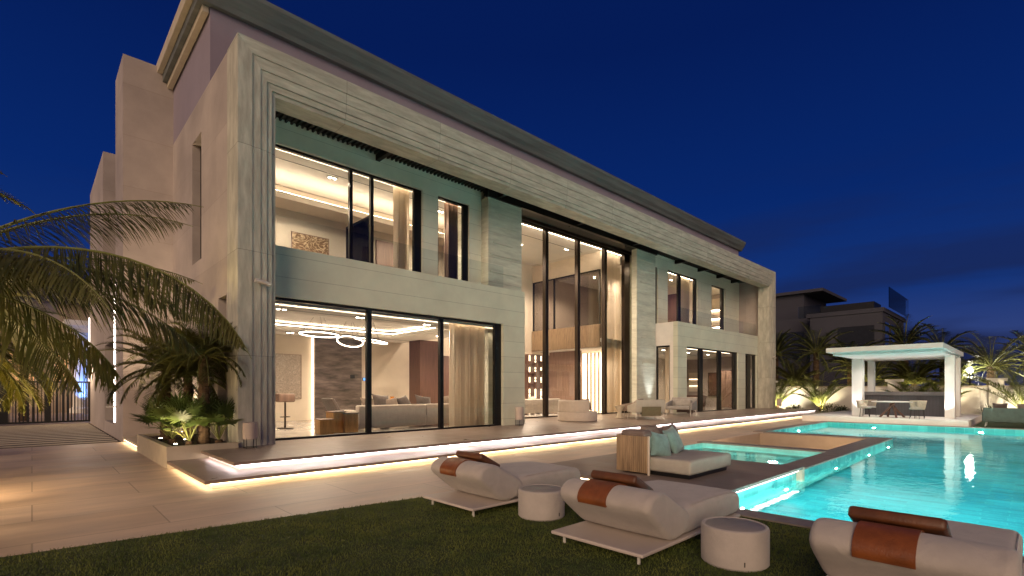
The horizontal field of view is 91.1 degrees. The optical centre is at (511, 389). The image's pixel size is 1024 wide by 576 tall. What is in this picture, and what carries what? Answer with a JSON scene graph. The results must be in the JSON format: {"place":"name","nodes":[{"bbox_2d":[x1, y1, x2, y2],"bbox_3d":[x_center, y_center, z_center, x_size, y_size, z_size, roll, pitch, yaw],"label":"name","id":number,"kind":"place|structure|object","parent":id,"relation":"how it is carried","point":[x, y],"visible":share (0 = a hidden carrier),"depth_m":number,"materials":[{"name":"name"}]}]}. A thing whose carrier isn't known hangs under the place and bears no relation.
{"place":"outdoors","nodes":[
{"label":"outdoors","id":0,"kind":"place"},
{"bbox_2d":[0,423,120,448],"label":"driveway","id":1,"kind":"structure","parent":0,"point":[60,427],"depth_m":17.20,"materials":[{"name":"stone"}]},
{"bbox_2d":[0,496,826,575],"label":"lawn ground","id":2,"kind":"structure","parent":0,"point":[229,534],"depth_m":4.85,"materials":[{"name":"plant"}]},
{"bbox_2d":[423,450,580,516],"bbox_3d":[-0.071,1.224,7.263,2.172,0.728,1.080,0,0,-44],"label":"daybed lounger","id":3,"kind":"object","parent":2,"relation":"on","point":[478,481],"visible":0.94,"depth_m":6.69,"materials":[{"name":"white fabric"}]},
{"bbox_2d":[518,484,564,521],"bbox_3d":[0.371,1.414,6.299,0.584,0.348,0.589,0,0,-44],"label":"drum stool","id":4,"kind":"object","parent":2,"relation":"on","point":[541,502],"visible":0.94,"depth_m":6.06,"materials":[{"name":"fabric"}]},
{"bbox_2d":[551,470,739,564],"bbox_3d":[1.559,1.224,5.556,2.172,0.728,1.080,0,0,-44],"label":"daybed lounger","id":5,"kind":"object","parent":2,"relation":"on","point":[635,516],"visible":0.98,"depth_m":4.99,"materials":[{"name":"white fabric"}]},
{"bbox_2d":[701,516,769,571],"bbox_3d":[2.050,1.414,4.626,0.584,0.348,0.589,0,0,8],"label":"drum stool","id":6,"kind":"object","parent":2,"relation":"on","point":[737,544],"visible":1,"depth_m":4.41,"materials":[{"name":"fabric"}]},
{"bbox_2d":[809,506,1023,575],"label":"daybed lounger","id":7,"kind":"object","parent":2,"relation":"on","point":[871,542],"visible":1,"depth_m":3.35,"materials":[{"name":"white fabric"}]},
{"bbox_2d":[0,413,1008,556],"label":"patio","id":8,"kind":"structure","parent":0,"point":[59,496],"depth_m":7.85,"materials":[{"name":"beige stone"}]},
{"bbox_2d":[0,170,35,214],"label":"palm tree","id":9,"kind":"object","parent":8,"relation":"on","point":[3,196],"visible":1,"depth_m":9.96,"materials":[{"name":"green plant"}]},
{"bbox_2d":[1,338,78,420],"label":"palm tree","id":10,"kind":"object","parent":8,"relation":"on","point":[21,413],"visible":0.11,"depth_m":25.31,"materials":[{"name":"green plant"}]},
{"bbox_2d":[0,264,86,414],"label":"palm tree","id":11,"kind":"object","parent":8,"relation":"on","point":[11,386],"visible":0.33,"depth_m":8.60,"materials":[{"name":"leaf"},{"name":"bark"}]},
{"bbox_2d":[0,275,89,413],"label":"neighbour villa","id":12,"kind":"object","parent":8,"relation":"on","point":[79,323],"visible":0.13,"depth_m":33.64,"materials":[{"name":"beige stone"}]},
{"bbox_2d":[0,200,251,397],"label":"coconut palm","id":13,"kind":"object","parent":8,"relation":"on","point":[35,264],"visible":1,"depth_m":6.42,"materials":[{"name":"green plant"}]},
{"bbox_2d":[137,432,237,468],"bbox_3d":[-7.810,1.380,11.943,1.310,0.440,3.940,0,0,-44],"label":"stone planter","id":14,"kind":"object","parent":8,"relation":"on","point":[152,447],"visible":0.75,"depth_m":10.71,"materials":[{"name":"stone"}]},
{"bbox_2d":[130,396,175,439],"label":"fan palm","id":15,"kind":"object","parent":14,"relation":"in","point":[166,437],"visible":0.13,"depth_m":12.03,"materials":[{"name":"green plant"}]},
{"bbox_2d":[95,327,220,437],"bbox_3d":[-8.527,-0.155,12.322,2.962,2.750,3.024,0,0,-44],"label":"palm tree","id":16,"kind":"object","parent":14,"relation":"on","point":[119,384],"visible":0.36,"depth_m":11.98,"materials":[{"name":"green plant"}]},
{"bbox_2d":[132,390,194,443],"bbox_3d":[-7.721,0.607,11.374,1.491,1.227,1.790,0,0,-44],"label":"fan palm","id":17,"kind":"object","parent":14,"relation":"in","point":[158,412],"visible":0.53,"depth_m":11.15,"materials":[{"name":"green plant"}]},
{"bbox_2d":[123,337,226,440],"bbox_3d":[-7.604,-0.008,11.812,2.446,2.456,2.426,0,0,-44],"label":"palm tree","id":18,"kind":"object","parent":14,"relation":"on","point":[189,389],"visible":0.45,"depth_m":11.50,"materials":[{"name":"green plant"}]},
{"bbox_2d":[148,394,222,444],"bbox_3d":[-7.006,0.646,10.773,1.385,1.148,1.674,0,0,-16],"label":"fan palm","id":19,"kind":"object","parent":14,"relation":"in","point":[179,415],"visible":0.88,"depth_m":10.63,"materials":[{"name":"green plant"}]},
{"bbox_2d":[145,317,247,443],"bbox_3d":[-6.835,-0.200,11.192,2.175,2.840,2.341,0,0,-44],"label":"palm tree","id":20,"kind":"object","parent":14,"relation":"on","point":[203,348],"visible":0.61,"depth_m":10.89,"materials":[{"name":"green plant"}]},
{"bbox_2d":[194,396,244,442],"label":"fan palm","id":21,"kind":"object","parent":14,"relation":"in","point":[220,415],"visible":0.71,"depth_m":11.02,"materials":[{"name":"green plant"}]},
{"bbox_2d":[89,0,775,446],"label":"villa","id":22,"kind":"object","parent":8,"relation":"on","point":[249,126],"visible":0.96,"depth_m":16.82,"materials":[{"name":"stone"}]},
{"bbox_2d":[0,381,89,424],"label":"driveway gate","id":23,"kind":"structure","parent":22,"relation":"attached to","point":[4,417],"depth_m":22.80,"materials":[{"name":"black metal"}]},
{"bbox_2d":[275,393,294,428],"bbox_3d":[-7.374,0.710,16.329,0.520,1.140,0.520,0,0,-44],"label":"bar stool","id":24,"kind":"object","parent":22,"relation":"on","point":[284,397],"visible":1,"depth_m":16.23,"materials":[{"name":"beige leather"}]},
{"bbox_2d":[275,353,301,398],"bbox_3d":[-9.131,-0.510,20.245,1.270,1.820,0.030,0,0,-44],"label":"framed picture","id":25,"kind":"object","parent":22,"relation":"attached to","point":[288,373],"visible":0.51,"depth_m":20.32,"materials":[{"name":"beige paper"}]},
{"bbox_2d":[291,231,328,254],"bbox_3d":[-6.999,-4.675,17.456,1.300,1.350,0.030,0,0,-44],"label":"framed picture","id":26,"kind":"object","parent":22,"relation":"attached to","point":[307,242],"visible":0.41,"depth_m":17.42,"materials":[{"name":"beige wood"}]},
{"bbox_2d":[298,317,338,337],"bbox_3d":[-6.291,-2.041,16.396,1.256,0.623,1.254,0,0,29],"label":"ring chandelier","id":27,"kind":"object","parent":22,"relation":"hanging from","point":[335,335],"visible":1,"depth_m":16.39,"materials":[{"name":"white metal"}]},
{"bbox_2d":[314,418,334,434],"bbox_3d":[-5.367,1.066,14.374,0.440,0.428,0.440,0,0,-41],"label":"side table","id":28,"kind":"object","parent":22,"relation":"on","point":[324,426],"visible":1,"depth_m":14.23,"materials":[{"name":"brown wood"}]},
{"bbox_2d":[321,398,343,410],"bbox_3d":[-6.887,0.817,19.957,0.798,0.945,1.095,0,0,38],"label":"lounge chair","id":29,"kind":"object","parent":22,"relation":"on","point":[330,404],"visible":0.45,"depth_m":19.56,"materials":[{"name":"fabric"}]},
{"bbox_2d":[325,411,345,432],"bbox_3d":[-5.215,0.965,14.865,0.440,0.630,0.440,0,0,40],"label":"side table","id":30,"kind":"object","parent":22,"relation":"on","point":[337,416],"visible":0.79,"depth_m":14.71,"materials":[{"name":"brown wood"}]},
{"bbox_2d":[275,144,420,271],"bbox_3d":[-4.977,-4.750,15.355,5.120,4.000,0.120,0,0,-44],"label":"window","id":31,"kind":"structure","parent":22,"relation":"in","point":[416,194],"depth_m":15.83,"materials":[{"name":"metal"}]},
{"bbox_2d":[336,323,363,346],"bbox_3d":[-5.656,-1.923,17.556,0.936,0.858,0.880,0,0,0],"label":"ring chandelier","id":32,"kind":"object","parent":22,"relation":"hanging from","point":[348,335],"visible":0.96,"depth_m":17.49,"materials":[{"name":"white metal"}]},
{"bbox_2d":[343,412,358,432],"bbox_3d":[-4.858,0.987,14.999,0.440,0.586,0.440,0,0,-37],"label":"side table","id":33,"kind":"object","parent":22,"relation":"on","point":[350,422],"visible":0.78,"depth_m":14.82,"materials":[{"name":"brown wood"}]},
{"bbox_2d":[376,240,392,266],"bbox_3d":[-4.880,-4.205,19.473,0.850,2.990,0.060,0,0,-44],"label":"bedroom door","id":34,"kind":"structure","parent":22,"relation":"in","point":[384,250],"depth_m":19.39,"materials":[{"name":"beige wood"}]},
{"bbox_2d":[275,297,500,440],"bbox_3d":[-3.225,-0.510,15.135,7.750,3.580,0.120,0,0,-44],"label":"window","id":35,"kind":"structure","parent":22,"relation":"in","point":[368,311],"depth_m":15.85,"materials":[{"name":"metal"}]},
{"bbox_2d":[344,403,448,428],"bbox_3d":[-3.276,0.860,17.396,4.900,0.720,1.120,0,0,-44],"label":"long sofa","id":36,"kind":"object","parent":22,"relation":"on","point":[398,415],"visible":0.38,"depth_m":16.35,"materials":[{"name":"beige fabric"}]},
{"bbox_2d":[372,394,387,404],"bbox_3d":[-4.208,0.440,16.200,0.670,0.606,0.342,0,0,-44],"label":"cushion","id":37,"kind":"object","parent":36,"relation":"on","point":[379,400],"visible":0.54,"depth_m":16.10,"materials":[{"name":"fabric"}]},
{"bbox_2d":[393,186,408,269],"bbox_3d":[-3.733,-4.760,16.969,0.550,4.080,0.226,0,0,-44],"label":"curtain","id":38,"kind":"object","parent":22,"relation":"hanging from","point":[400,228],"visible":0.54,"depth_m":16.93,"materials":[{"name":"beige fabric"}]},
{"bbox_2d":[444,202,457,278],"bbox_3d":[-2.215,-4.760,18.421,0.550,4.080,0.228,0,0,-44],"label":"curtain","id":39,"kind":"object","parent":22,"relation":"hanging from","point":[450,240],"visible":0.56,"depth_m":18.35,"materials":[{"name":"beige fabric"}]},
{"bbox_2d":[438,196,467,280],"bbox_3d":[-2.165,-4.750,18.043,1.400,4.000,0.120,0,0,-44],"label":"window","id":40,"kind":"structure","parent":22,"relation":"in","point":[464,208],"depth_m":18.37,"materials":[{"name":"metal"}]},
{"bbox_2d":[449,323,484,426],"bbox_3d":[-1.528,-0.505,17.376,1.500,3.550,0.228,0,0,-44],"label":"curtain","id":41,"kind":"object","parent":22,"relation":"hanging from","point":[466,375],"visible":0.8,"depth_m":17.31,"materials":[{"name":"beige fabric"}]},
{"bbox_2d":[525,354,542,398],"bbox_3d":[1.769,-0.388,30.426,2.600,3.335,0.350,0,0,-44],"label":"shelf unit","id":42,"kind":"object","parent":22,"relation":"on","point":[533,375],"visible":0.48,"depth_m":29.91,"materials":[{"name":"beige"}]},
{"bbox_2d":[525,399,559,413],"bbox_3d":[1.094,0.860,26.067,3.200,0.720,1.020,0,0,-44],"label":"hall sofa","id":43,"kind":"object","parent":22,"relation":"on","point":[533,405],"visible":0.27,"depth_m":25.61,"materials":[{"name":"fabric"}]},
{"bbox_2d":[522,220,629,418],"bbox_3d":[3.086,-3.025,24.416,9.100,8.610,0.200,0,0,-44],"label":"window","id":44,"kind":"structure","parent":22,"relation":"in","point":[625,258],"depth_m":25.92,"materials":[{"name":"brown metal"}]},
{"bbox_2d":[607,253,619,412],"bbox_3d":[5.392,-3.015,27.214,1.400,8.570,0.226,0,0,-44],"label":"curtain","id":45,"kind":"object","parent":22,"relation":"hanging from","point":[613,329],"visible":0.77,"depth_m":27.21,"materials":[{"name":"beige fabric"}]},
{"bbox_2d":[655,267,656,323],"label":"window","id":46,"kind":"structure","parent":22,"relation":"in","point":[655,267],"depth_m":27.61,"materials":[{"name":"metal"}]},
{"bbox_2d":[656,345,669,399],"bbox_3d":[8.163,-0.525,26.992,0.100,3.610,0.850,0,0,-44],"label":"window","id":47,"kind":"structure","parent":22,"relation":"in","point":[657,347],"depth_m":27.22,"materials":[{"name":"metal"}]},
{"bbox_2d":[665,347,669,412],"bbox_3d":[8.479,-0.495,27.087,0.223,3.530,0.450,0,0,-44],"label":"curtain","id":48,"kind":"object","parent":22,"relation":"hanging from","point":[667,374],"visible":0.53,"depth_m":27.14,"materials":[{"name":"beige fabric"}]},
{"bbox_2d":[668,270,695,323],"bbox_3d":[9.981,-4.750,29.649,3.600,4.000,0.120,0,0,-44],"label":"window","id":49,"kind":"structure","parent":22,"relation":"in","point":[678,276],"depth_m":29.48,"materials":[{"name":"metal"}]},
{"bbox_2d":[681,277,688,322],"bbox_3d":[10.384,-4.750,30.458,1.300,4.060,0.224,0,0,-44],"label":"curtain","id":50,"kind":"object","parent":22,"relation":"hanging from","point":[685,300],"visible":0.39,"depth_m":30.48,"materials":[{"name":"beige fabric"}]},
{"bbox_2d":[687,373,704,406],"bbox_3d":[13.495,0.030,37.102,0.480,2.500,1.400,0,0,-44],"label":"wall shelf","id":51,"kind":"object","parent":22,"relation":"on","point":[692,378],"depth_m":37.31,"materials":[{"name":"beige wood"}]},
{"bbox_2d":[708,372,715,395],"bbox_3d":[14.527,-0.350,36.290,0.050,1.700,0.720,0,0,-44],"label":"framed picture","id":52,"kind":"object","parent":22,"relation":"attached to","point":[711,384],"visible":0.64,"depth_m":36.30,"materials":[{"name":"wood"}]},
{"bbox_2d":[687,347,736,412],"bbox_3d":[11.700,-0.510,29.370,6.700,3.580,0.120,0,0,-44],"label":"window","id":53,"kind":"structure","parent":22,"relation":"in","point":[699,350],"depth_m":29.84,"materials":[{"name":"metal"}]},
{"bbox_2d":[712,298,719,328],"bbox_3d":[14.771,-4.610,35.832,0.410,3.800,1.700,0,0,-44],"label":"lit shelf niche","id":54,"kind":"object","parent":22,"relation":"on","point":[715,313],"visible":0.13,"depth_m":36.11,"materials":[{"name":"beige wood"}]},
{"bbox_2d":[712,285,723,329],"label":"window","id":55,"kind":"structure","parent":22,"relation":"in","point":[721,289],"depth_m":33.35,"materials":[{"name":"metal"}]},
{"bbox_2d":[745,354,754,408],"bbox_3d":[15.604,-0.510,33.101,1.900,3.580,0.120,0,0,-44],"label":"window","id":56,"kind":"structure","parent":22,"relation":"in","point":[747,356],"depth_m":32.97,"materials":[{"name":"metal"}]},
{"bbox_2d":[167,411,826,488],"bbox_3d":[6.817,1.519,21.061,35.050,0.158,3.046,0,0,-44],"label":"step","id":57,"kind":"object","parent":8,"relation":"on","point":[211,473],"visible":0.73,"depth_m":10.14,"materials":[{"name":"stone"}]},
{"bbox_2d":[549,453,802,492],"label":"deck platform","id":58,"kind":"structure","parent":8,"relation":"on","point":[736,476],"depth_m":8.89,"materials":[{"name":"brown"}]},
{"bbox_2d":[617,427,730,479],"bbox_3d":[2.928,1.095,9.112,1.664,0.760,1.410,0,0,-44],"label":"outdoor daybed","id":59,"kind":"object","parent":58,"relation":"on","point":[633,451],"visible":0.88,"depth_m":8.67,"materials":[{"name":"fabric"}]},
{"bbox_2d":[650,431,670,455],"bbox_3d":[2.592,0.975,8.837,0.582,0.535,0.288,0,0,-25],"label":"cushion","id":60,"kind":"object","parent":59,"relation":"on","point":[659,445],"visible":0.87,"depth_m":8.73,"materials":[{"name":"teal fabric"}]},
{"bbox_2d":[662,426,683,453],"bbox_3d":[2.997,0.955,9.311,0.288,0.528,0.572,0,0,36],"label":"cushion","id":61,"kind":"object","parent":59,"relation":"on","point":[675,442],"visible":0.83,"depth_m":9.17,"materials":[{"name":"teal fabric"}]},
{"bbox_2d":[684,443,819,454],"bbox_3d":[5.512,2.100,12.578,3.450,1.000,3.230,0,0,-44],"label":"spa basin","id":62,"kind":"object","parent":8,"relation":"in","point":[757,448],"visible":0.03,"depth_m":13.85,"materials":[{"name":"tile"}]},
{"bbox_2d":[684,445,812,464],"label":"spa water","id":63,"kind":"structure","parent":62,"relation":"in","point":[772,457],"depth_m":12.84,"materials":[{"name":"teal liquid"}]},
{"bbox_2d":[713,433,863,449],"bbox_3d":[8.613,2.100,15.665,4.300,1.000,3.250,0,0,-44],"label":"sunken lounge pit","id":64,"kind":"object","parent":8,"relation":"in","point":[815,442],"visible":0.05,"depth_m":17.31,"materials":[{"name":"beige stone"}]},
{"bbox_2d":[697,431,892,468],"bbox_3d":[7.539,1.584,14.293,9.150,0.028,3.850,0,0,-44],"label":"pool surround coping","id":65,"kind":"object","parent":8,"relation":"on","point":[823,456],"visible":0.77,"depth_m":13.52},
{"bbox_2d":[734,508,1023,562],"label":"pool coping","id":66,"kind":"object","parent":8,"relation":"on","point":[786,520],"depth_m":6.10,"materials":[{"name":"grey stone"}]},
{"bbox_2d":[753,421,1023,431],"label":"pool far coping","id":67,"kind":"object","parent":8,"relation":"on","point":[785,427],"visible":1,"depth_m":21.36,"materials":[{"name":"stone"}]},
{"bbox_2d":[802,410,981,426],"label":"pavilion plinth","id":68,"kind":"structure","parent":8,"relation":"on","point":[966,420],"depth_m":23.58,"materials":[{"name":"beige stone"}]},
{"bbox_2d":[871,401,909,417],"bbox_3d":[17.937,0.965,23.712,1.600,0.789,1.600,0,0,-44],"label":"dining table","id":69,"kind":"object","parent":68,"relation":"on","point":[891,403],"visible":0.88,"depth_m":23.61,"materials":[{"name":"white wood"}]},
{"bbox_2d":[864,392,944,416],"bbox_3d":[19.778,0.730,25.332,0.720,1.200,3.500,0,0,-44],"label":"bar counter","id":70,"kind":"object","parent":68,"relation":"on","point":[935,405],"visible":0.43,"depth_m":25.00,"materials":[{"name":"grey stone"}]},
{"bbox_2d":[909,401,926,418],"bbox_3d":[18.208,0.934,22.544,0.732,0.795,0.626,0,0,-24],"label":"rope chair","id":71,"kind":"object","parent":68,"relation":"on","point":[922,406],"visible":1,"depth_m":22.35,"materials":[{"name":"grey fabric"}]},
{"bbox_2d":[201,408,817,469],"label":"terrace floor","id":72,"kind":"structure","parent":0,"point":[290,452],"depth_m":13.04,"materials":[{"name":"stone tile"}]},
{"bbox_2d":[243,422,257,448],"bbox_3d":[-5.680,1.000,10.894,0.292,0.560,0.292,0,0,-44],"label":"floor lantern","id":73,"kind":"object","parent":72,"relation":"on","point":[250,430],"visible":1,"depth_m":10.78,"materials":[{"name":"fabric"}]},
{"bbox_2d":[515,407,523,425],"bbox_3d":[0.260,0.950,17.705,0.292,0.660,0.292,0,0,-44],"label":"floor lantern","id":74,"kind":"object","parent":72,"relation":"on","point":[519,413],"visible":1,"depth_m":17.58,"materials":[{"name":"fabric"}]},
{"bbox_2d":[558,400,596,421],"bbox_3d":[2.655,0.860,20.380,1.600,0.840,1.600,0,0,36],"label":"round sofa","id":75,"kind":"object","parent":72,"relation":"on","point":[573,411],"visible":1,"depth_m":19.67,"materials":[{"name":"beige fabric"}]},
{"bbox_2d":[627,400,664,418],"bbox_3d":[5.732,0.861,21.467,1.366,0.842,1.015,0,0,-12],"label":"outdoor armchair","id":76,"kind":"object","parent":72,"relation":"on","point":[654,408],"visible":1,"depth_m":21.02,"materials":[{"name":"fabric"}]},
{"bbox_2d":[665,397,696,416],"bbox_3d":[8.068,0.840,23.906,1.250,0.884,1.066,0,0,36],"label":"outdoor armchair","id":77,"kind":"object","parent":72,"relation":"on","point":[684,404],"visible":0.99,"depth_m":23.92,"materials":[{"name":"grey fabric"}]},
{"bbox_2d":[0,0,1023,385],"label":"sky","id":78,"kind":"structure","parent":0,"point":[856,150],"materials":[{"name":"blue"}]},
{"bbox_2d":[525,413,669,422],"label":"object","id":79,"kind":"structure","parent":0,"point":[534,420],"depth_m":22.71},
{"bbox_2d":[668,294,675,321],"bbox_3d":[10.121,-4.410,32.771,0.465,3.400,2.000,0,0,-44],"label":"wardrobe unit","id":80,"kind":"object","parent":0,"point":[671,307],"visible":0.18,"depth_m":32.28,"materials":[{"name":"brown wood"}]},
{"bbox_2d":[721,370,731,407],"bbox_3d":[15.098,-0.020,35.314,0.475,2.600,1.100,0,0,-44],"label":"kitchen cabinet","id":81,"kind":"object","parent":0,"point":[726,388],"visible":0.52,"depth_m":35.09,"materials":[{"name":"brown wood"}]},
{"bbox_2d":[739,425,1023,555],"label":"pool water","id":82,"kind":"structure","parent":0,"point":[974,477],"depth_m":9.31,"materials":[{"name":"teal liquid"}]},
{"bbox_2d":[826,342,963,418],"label":"pool pavilion","id":83,"kind":"structure","parent":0,"point":[871,355],"depth_m":22.77,"materials":[{"name":"white paint"}]},
{"bbox_2d":[828,422,1023,432],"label":"pool wall","id":84,"kind":"structure","parent":0,"point":[935,427],"depth_m":21.65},
{"bbox_2d":[973,421,1023,428],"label":"lawn ground","id":85,"kind":"structure","parent":0,"point":[1003,425],"depth_m":21.90,"materials":[{"name":"plant"}]},
{"bbox_2d":[982,408,1023,426],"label":"garden sofa","id":86,"kind":"object","parent":85,"relation":"on","point":[1010,415],"visible":1,"depth_m":20.78,"materials":[{"name":"grey fabric"}]},
{"label":"ground","id":87,"kind":"structure","parent":0,"visible":0},
{"bbox_2d":[776,329,806,384],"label":"palm tree","id":88,"kind":"object","parent":87,"relation":"on","point":[780,345],"visible":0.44,"depth_m":37.32,"materials":[{"name":"green plant"}]},
{"bbox_2d":[776,359,827,385],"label":"palm tree","id":89,"kind":"object","parent":87,"relation":"on","point":[787,375],"visible":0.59,"depth_m":36.20,"materials":[{"name":"green plant"}]},
{"bbox_2d":[776,288,846,385],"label":"distant villa","id":90,"kind":"object","parent":87,"relation":"on","point":[793,308],"visible":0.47,"depth_m":52.44,"materials":[{"name":"brown stone"}]},
{"bbox_2d":[778,331,803,359],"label":"window","id":91,"kind":"structure","parent":90,"relation":"in","point":[799,333],"depth_m":51.06,"materials":[{"name":"black glass"}]},
{"bbox_2d":[783,321,853,385],"bbox_3d":[22.242,-1.684,36.806,4.748,6.567,4.641,0,0,-44],"label":"palm tree","id":92,"kind":"object","parent":87,"relation":"on","point":[816,351],"visible":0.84,"depth_m":36.57,"materials":[{"name":"green plant"}]},
{"bbox_2d":[819,337,886,385],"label":"palm tree","id":93,"kind":"object","parent":87,"relation":"on","point":[847,366],"visible":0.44,"depth_m":35.95,"materials":[{"name":"green plant"}]},
{"bbox_2d":[806,287,907,385],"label":"distant villa","id":94,"kind":"object","parent":87,"relation":"on","point":[862,320],"visible":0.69,"depth_m":46.35,"materials":[{"name":"beige stone"}]},
{"bbox_2d":[838,325,873,347],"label":"window","id":95,"kind":"structure","parent":94,"relation":"in","point":[861,335],"depth_m":45.42,"materials":[{"name":"black glass"}]},
{"bbox_2d":[831,360,909,385],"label":"palm tree","id":96,"kind":"object","parent":87,"relation":"on","point":[878,368],"visible":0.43,"depth_m":33.77,"materials":[{"name":"green plant"}]},
{"bbox_2d":[776,378,1023,413],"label":"boundary wall","id":97,"kind":"structure","parent":87,"relation":"on","point":[973,400],"depth_m":30.24,"materials":[{"name":"paint"}]},
{"bbox_2d":[872,314,938,385],"bbox_3d":[27.337,-1.759,34.997,4.509,6.718,4.347,0,0,-44],"label":"palm tree","id":98,"kind":"object","parent":87,"relation":"on","point":[897,336],"visible":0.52,"depth_m":34.77,"materials":[{"name":"green plant"}]},
{"bbox_2d":[875,359,944,385],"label":"palm tree","id":99,"kind":"object","parent":87,"relation":"on","point":[921,371],"visible":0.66,"depth_m":31.86,"materials":[{"name":"green plant"}]},
{"bbox_2d":[903,323,980,380],"bbox_3d":[28.015,-1.359,32.750,4.077,5.917,4.185,0,0,-44],"label":"palm tree","id":100,"kind":"object","parent":87,"relation":"on","point":[949,342],"visible":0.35,"depth_m":32.62,"materials":[{"name":"green plant"}]},
{"bbox_2d":[916,357,999,385],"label":"palm tree","id":101,"kind":"object","parent":87,"relation":"on","point":[965,379],"visible":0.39,"depth_m":30.29,"materials":[{"name":"green plant"}]},
{"bbox_2d":[934,332,1023,385],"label":"palm tree","id":102,"kind":"object","parent":87,"relation":"on","point":[988,364],"visible":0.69,"depth_m":29.41,"materials":[{"name":"green plant"}]},
{"bbox_2d":[988,330,1023,381],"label":"palm tree","id":103,"kind":"object","parent":87,"relation":"on","point":[1019,348],"visible":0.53,"depth_m":30.89,"materials":[{"name":"green plant"}]},
{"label":"planting bed","id":104,"kind":"structure","parent":0,"visible":0},
{"bbox_2d":[775,378,804,407],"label":"young palm","id":105,"kind":"object","parent":104,"relation":"on","point":[780,391],"visible":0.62,"depth_m":34.14,"materials":[{"name":"green plant"}]},
{"bbox_2d":[791,371,851,410],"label":"young palm","id":106,"kind":"object","parent":104,"relation":"on","point":[824,397],"visible":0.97,"depth_m":32.57,"materials":[{"name":"green plant"}]},
{"bbox_2d":[880,375,932,391],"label":"young palm","id":107,"kind":"object","parent":104,"relation":"on","point":[905,386],"visible":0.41,"depth_m":29.14,"materials":[{"name":"green plant"}]},
{"bbox_2d":[915,377,971,396],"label":"young palm","id":108,"kind":"object","parent":104,"relation":"on","point":[935,388],"visible":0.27,"depth_m":28.30,"materials":[{"name":"green plant"}]},
{"bbox_2d":[970,366,1023,407],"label":"young palm","id":109,"kind":"object","parent":104,"relation":"on","point":[1016,390],"visible":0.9,"depth_m":26.08,"materials":[{"name":"green plant"}]},
{"label":"pool floor","id":110,"kind":"structure","parent":0,"visible":0},
{"bbox_2d":[737,422,892,500],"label":"pool wall","id":111,"kind":"structure","parent":110,"relation":"on","point":[747,493],"depth_m":10.66,"materials":[{"name":"teal tile"}]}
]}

